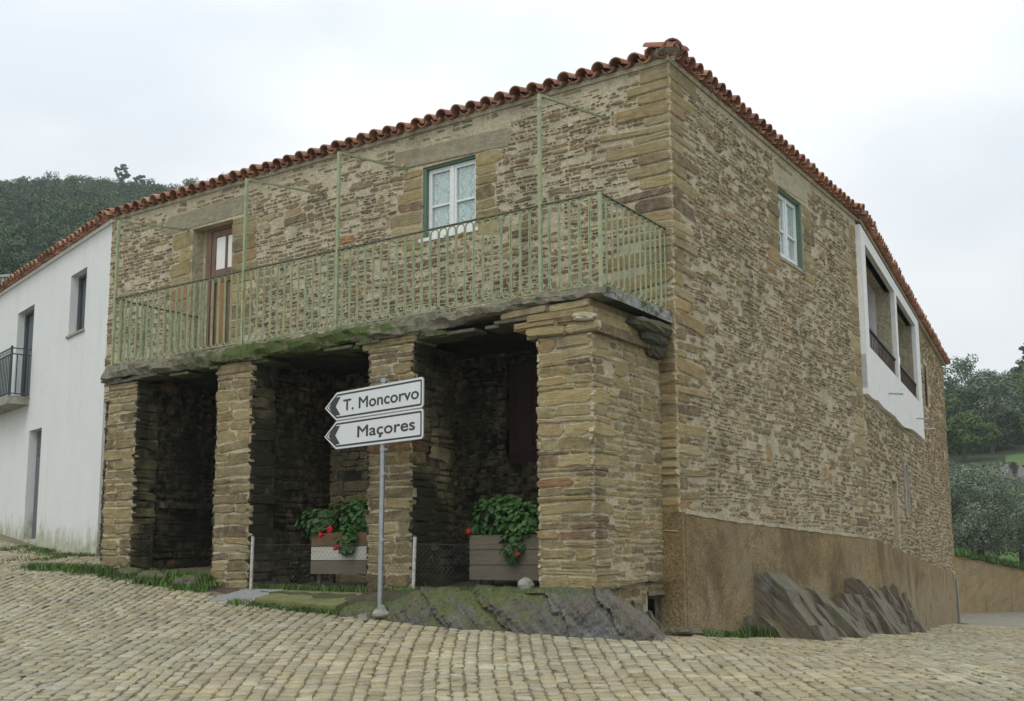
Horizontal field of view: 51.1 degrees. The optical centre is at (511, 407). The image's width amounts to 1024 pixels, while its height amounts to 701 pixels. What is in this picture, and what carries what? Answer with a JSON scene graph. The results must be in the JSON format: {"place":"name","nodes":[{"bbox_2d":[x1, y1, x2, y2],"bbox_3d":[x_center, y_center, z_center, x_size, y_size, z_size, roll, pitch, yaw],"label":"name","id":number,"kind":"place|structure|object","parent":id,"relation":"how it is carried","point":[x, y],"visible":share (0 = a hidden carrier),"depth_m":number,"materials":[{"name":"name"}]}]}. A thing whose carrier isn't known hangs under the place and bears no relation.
{"place":"outdoors","nodes":[
{"label":"outdoors","id":0,"kind":"place"},
{"bbox_2d":[255,590,363,609],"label":"mossy pavement","id":1,"kind":"structure","parent":0,"point":[299,600],"depth_m":12.59,"materials":[{"name":"beige stone"}]},
{"bbox_2d":[173,579,665,605],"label":"earth floor","id":2,"kind":"structure","parent":0,"point":[354,598],"depth_m":12.51,"materials":[{"name":"brown soil"}]},
{"bbox_2d":[136,570,166,580],"bbox_3d":[-4.888,2.295,14.502,0.442,0.192,0.250,0,-8,0],"label":"boulder","id":3,"kind":"object","parent":2,"relation":"on","point":[150,573],"visible":0.52,"depth_m":14.43,"materials":[{"name":"grey stone"}]},
{"bbox_2d":[173,575,199,586],"bbox_3d":[-4.245,2.312,14.072,0.434,0.230,0.250,0,-8,0],"label":"boulder","id":4,"kind":"object","parent":2,"relation":"on","point":[186,578],"visible":0.45,"depth_m":13.99,"materials":[{"name":"grey stone"}]},
{"bbox_2d":[209,589,283,605],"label":"paved ramp","id":5,"kind":"structure","parent":2,"relation":"on","point":[250,594],"depth_m":13.21,"materials":[{"name":"grey concrete"}]},
{"bbox_2d":[311,532,367,583],"bbox_3d":[-2.062,1.896,13.486,0.952,0.636,0.360,-6,-9,34],"label":"planter box","id":6,"kind":"object","parent":2,"relation":"on","point":[328,540],"visible":0.49,"depth_m":13.39,"materials":[{"name":"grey wood"}]},
{"bbox_2d":[295,485,367,556],"bbox_3d":[-2.212,1.434,13.557,1.316,0.901,0.505,-7,-10,40],"label":"geranium plant","id":7,"kind":"object","parent":6,"relation":"in","point":[352,521],"visible":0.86,"depth_m":13.46,"materials":[{"name":"green plant"}]},
{"bbox_2d":[249,536,536,588],"bbox_3d":[-1.536,1.794,12.413,4.322,0.661,0.051,-6,-9,34],"label":"wire fence","id":8,"kind":"object","parent":2,"relation":"on","point":[413,557],"visible":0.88,"depth_m":12.34,"materials":[{"name":"grey metal"}]},
{"bbox_2d":[339,584,665,641],"bbox_3d":[-0.060,2.220,11.351,3.692,0.699,1.448,-5,-9,32],"label":"rock ledge","id":9,"kind":"object","parent":2,"relation":"on","point":[594,612],"visible":0.77,"depth_m":10.77,"materials":[{"name":"grey stone"}]},
{"bbox_2d":[325,377,423,620],"bbox_3d":[-1.600,1.031,11.941,1.791,2.737,0.351,-6,-10,36],"label":"road sign","id":10,"kind":"object","parent":9,"relation":"on","point":[384,397],"visible":0.99,"depth_m":11.91,"materials":[{"name":"metal"}]},
{"bbox_2d":[372,610,388,617],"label":"loose stone","id":11,"kind":"object","parent":9,"relation":"on","point":[380,613],"visible":1,"depth_m":11.46,"materials":[{"name":"stone"}]},
{"bbox_2d":[518,577,533,588],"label":"loose stone","id":12,"kind":"object","parent":9,"relation":"on","point":[524,582],"visible":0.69,"depth_m":11.12,"materials":[{"name":"stone"}]},
{"bbox_2d":[469,534,539,584],"bbox_3d":[0.027,1.748,12.074,1.002,0.626,0.360,-6,-9,34],"label":"planter box","id":13,"kind":"object","parent":2,"relation":"on","point":[476,541],"visible":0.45,"depth_m":12.00,"materials":[{"name":"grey wood"}]},
{"bbox_2d":[466,494,539,565],"bbox_3d":[-0.052,1.368,12.021,1.159,0.814,0.383,-6,-10,38],"label":"geranium plant","id":14,"kind":"object","parent":13,"relation":"in","point":[516,523],"visible":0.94,"depth_m":11.92,"materials":[{"name":"green plant"}]},
{"bbox_2d":[0,530,1023,700],"bbox_3d":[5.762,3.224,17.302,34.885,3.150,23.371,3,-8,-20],"label":"cobbled road","id":15,"kind":"structure","parent":0,"point":[947,646],"depth_m":9.31,"materials":[{"name":"stone"}]},
{"bbox_2d":[0,211,116,554],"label":"white house","id":16,"kind":"structure","parent":15,"relation":"on","point":[54,301],"depth_m":20.45,"materials":[{"name":"paint"}]},
{"bbox_2d":[20,310,33,396],"bbox_3d":[-10.075,-1.107,22.476,0.060,1.940,1.140,6,-10,-40],"label":"balcony door","id":17,"kind":"structure","parent":16,"relation":"in","point":[29,317],"depth_m":22.78,"materials":[{"name":"grey metal"}]},
{"bbox_2d":[32,431,41,538],"bbox_3d":[-9.348,1.713,21.238,0.055,2.570,0.810,6,-10,-40],"label":"front door","id":18,"kind":"structure","parent":16,"relation":"in","point":[37,469],"depth_m":21.43,"materials":[{"name":"grey metal"}]},
{"bbox_2d":[65,273,86,338],"bbox_3d":[-8.048,-1.949,20.028,0.240,1.215,0.960,6,-10,-40],"label":"window","id":19,"kind":"structure","parent":16,"relation":"in","point":[82,279],"depth_m":20.32,"materials":[{"name":"grey metal"}]},
{"bbox_2d":[115,567,143,577],"bbox_3d":[-5.293,2.288,14.785,0.449,0.171,0.255,0,-8,0],"label":"boulder","id":20,"kind":"object","parent":15,"relation":"on","point":[130,570],"visible":0.52,"depth_m":14.71,"materials":[{"name":"grey stone"}]},
{"bbox_2d":[0,544,1021,700],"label":"grass","id":21,"kind":"structure","parent":15,"relation":"on","point":[205,581],"depth_m":13.91,"materials":[{"name":"green plant"}]},
{"bbox_2d":[97,38,960,632],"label":"stone house","id":22,"kind":"structure","parent":15,"relation":"on","point":[655,312],"depth_m":14.20,"materials":[{"name":"stone"}]},
{"bbox_2d":[200,223,232,351],"bbox_3d":[-4.725,-1.696,17.358,0.940,2.530,0.150,-6,-9,34],"label":"door","id":23,"kind":"structure","parent":22,"relation":"in","point":[217,244],"depth_m":17.40,"materials":[{"name":"brown wood"}]},
{"bbox_2d":[419,155,477,242],"bbox_3d":[-0.834,-2.858,14.637,1.010,1.098,0.146,-6,-9,34],"label":"window","id":24,"kind":"structure","parent":22,"relation":"in","point":[450,187],"depth_m":14.69,"materials":[{"name":"green paint"}]},
{"bbox_2d":[778,188,806,274],"bbox_3d":[4.168,-2.663,16.174,0.156,1.130,1.130,-6,-9,34],"label":"window","id":25,"kind":"structure","parent":22,"relation":"in","point":[790,211],"depth_m":16.44,"materials":[{"name":"green paint"}]},
{"bbox_2d":[924,366,927,407],"bbox_3d":[11.044,-0.565,28.701,0.080,1.150,0.800,-4,-9,26],"label":"window","id":26,"kind":"structure","parent":22,"relation":"in","point":[925,382],"depth_m":28.97,"materials":[{"name":"brown metal"}]},
{"bbox_2d":[631,600,665,634],"bbox_3d":[1.351,2.367,11.351,0.528,0.640,0.912,-5,-9,31],"label":"slate outcrop","id":27,"kind":"object","parent":15,"relation":"on","point":[649,614],"visible":0.07,"depth_m":11.59,"materials":[{"name":"grey stone"}]},
{"bbox_2d":[664,626,689,635],"bbox_3d":[1.774,2.438,11.675,0.335,0.102,0.189,0,-8,0],"label":"loose stone","id":28,"kind":"object","parent":15,"relation":"on","point":[676,631],"visible":0.8,"depth_m":11.60,"materials":[{"name":"grey stone"}]},
{"bbox_2d":[683,627,702,635],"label":"loose stone","id":29,"kind":"object","parent":15,"relation":"on","point":[695,631],"visible":0.54,"depth_m":11.73,"materials":[{"name":"grey stone"}]},
{"bbox_2d":[702,627,721,635],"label":"loose stone","id":30,"kind":"object","parent":15,"relation":"on","point":[711,629],"visible":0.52,"depth_m":12.20,"materials":[{"name":"grey stone"}]},
{"bbox_2d":[744,572,871,640],"bbox_3d":[4.104,2.758,14.242,1.088,1.168,3.049,-6,-9,34],"label":"slate outcrop","id":31,"kind":"object","parent":15,"relation":"on","point":[791,607],"visible":0.59,"depth_m":13.54,"materials":[{"name":"grey stone"}]},
{"bbox_2d":[832,577,910,634],"bbox_3d":[5.610,3.219,16.591,0.931,1.184,3.030,-6,-9,34],"label":"slate outcrop","id":32,"kind":"object","parent":15,"relation":"on","point":[870,609],"visible":0.53,"depth_m":16.34,"materials":[{"name":"grey stone"}]},
{"bbox_2d":[879,583,926,632],"bbox_3d":[7.003,3.737,19.152,0.665,1.218,3.211,-4,-9,27],"label":"slate outcrop","id":33,"kind":"object","parent":15,"relation":"on","point":[899,603],"visible":0.4,"depth_m":18.83,"materials":[{"name":"grey stone"}]},
{"bbox_2d":[954,556,1023,613],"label":"retaining wall","id":34,"kind":"structure","parent":15,"relation":"on","point":[984,587],"depth_m":49.49,"materials":[{"name":"beige paint"}]},
{"bbox_2d":[0,0,1023,387],"label":"sky","id":35,"kind":"structure","parent":0,"point":[914,109],"materials":[{"name":"white"}]},
{"bbox_2d":[99,406,1023,558],"bbox_3d":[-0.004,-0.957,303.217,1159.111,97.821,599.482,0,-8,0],"label":"hillside","id":36,"kind":"structure","parent":0,"point":[987,457],"depth_m":100.42,"materials":[{"name":"green plant"}]},
{"bbox_2d":[0,274,9,282],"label":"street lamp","id":37,"kind":"object","parent":36,"relation":"on","point":[4,276],"visible":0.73,"depth_m":44.59,"materials":[{"name":"metal"}]},
{"bbox_2d":[0,171,228,282],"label":"pine forest","id":38,"kind":"object","parent":36,"relation":"on","point":[39,216],"visible":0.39,"depth_m":164.07,"materials":[{"name":"green plant"}]},
{"bbox_2d":[114,164,130,179],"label":"pine tree","id":39,"kind":"object","parent":36,"relation":"on","point":[123,168],"visible":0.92,"depth_m":261.75,"materials":[{"name":"green plant"}]},
{"bbox_2d":[133,175,145,185],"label":"pine tree","id":40,"kind":"object","parent":36,"relation":"on","point":[136,178],"visible":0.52,"depth_m":263.96,"materials":[{"name":"green plant"}]},
{"bbox_2d":[942,353,994,394],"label":"oak tree","id":41,"kind":"object","parent":36,"relation":"on","point":[965,370],"visible":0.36,"depth_m":150.27,"materials":[{"name":"green plant"}]},
{"bbox_2d":[946,408,1002,461],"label":"hillside tree","id":42,"kind":"object","parent":36,"relation":"on","point":[962,440],"visible":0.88,"depth_m":97.62,"materials":[{"name":"green plant"}]},
{"bbox_2d":[944,380,1006,426],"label":"hillside tree","id":43,"kind":"object","parent":36,"relation":"on","point":[962,400],"visible":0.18,"depth_m":112.34,"materials":[{"name":"green plant"}]},
{"bbox_2d":[943,369,1023,455],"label":"hillside woodland","id":44,"kind":"object","parent":36,"relation":"on","point":[1019,431],"visible":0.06,"depth_m":106.42,"materials":[{"name":"green plant"}]},
{"bbox_2d":[953,368,1023,452],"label":"hillside tree","id":45,"kind":"object","parent":36,"relation":"on","point":[978,389],"visible":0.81,"depth_m":104.00,"materials":[{"name":"green plant"}]},
{"bbox_2d":[992,369,1023,428],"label":"hillside tree","id":46,"kind":"object","parent":36,"relation":"on","point":[1019,385],"visible":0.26,"depth_m":110.40,"materials":[{"name":"green plant"}]},
{"bbox_2d":[999,462,1023,479],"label":"terrace wall","id":47,"kind":"structure","parent":36,"relation":"on","point":[1018,470],"depth_m":80.60,"materials":[{"name":"grey stone"}]},
{"bbox_2d":[1010,343,1023,379],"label":"conifer","id":48,"kind":"object","parent":36,"relation":"on","point":[1019,369],"visible":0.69,"depth_m":152.59,"materials":[{"name":"green plant"}]},
{"bbox_2d":[999,454,1023,561],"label":"grass terrace","id":49,"kind":"structure","parent":0,"point":[1018,459],"depth_m":73.02,"materials":[{"name":"green plant"}]},
{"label":"grass bank","id":50,"kind":"structure","parent":0,"visible":0},
{"bbox_2d":[949,460,993,527],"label":"olive tree","id":51,"kind":"object","parent":50,"relation":"on","point":[961,476],"visible":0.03,"depth_m":56.63,"materials":[{"name":"green plant"}]},
{"bbox_2d":[948,460,1004,551],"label":"olive tree","id":52,"kind":"object","parent":50,"relation":"on","point":[971,483],"visible":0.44,"depth_m":49.33,"materials":[{"name":"green plant"}]},
{"bbox_2d":[949,461,1023,555],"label":"olive tree","id":53,"kind":"object","parent":50,"relation":"on","point":[1010,525],"visible":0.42,"depth_m":52.10,"materials":[{"name":"green plant"}]},
{"bbox_2d":[954,546,1023,568],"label":"bank grass","id":54,"kind":"structure","parent":50,"relation":"on","point":[965,553],"depth_m":49.71,"materials":[{"name":"green plant"}]},
{"bbox_2d":[965,470,1023,562],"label":"olive tree","id":55,"kind":"object","parent":50,"relation":"on","point":[1020,551],"visible":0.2,"depth_m":56.30,"materials":[{"name":"green plant"}]}
]}

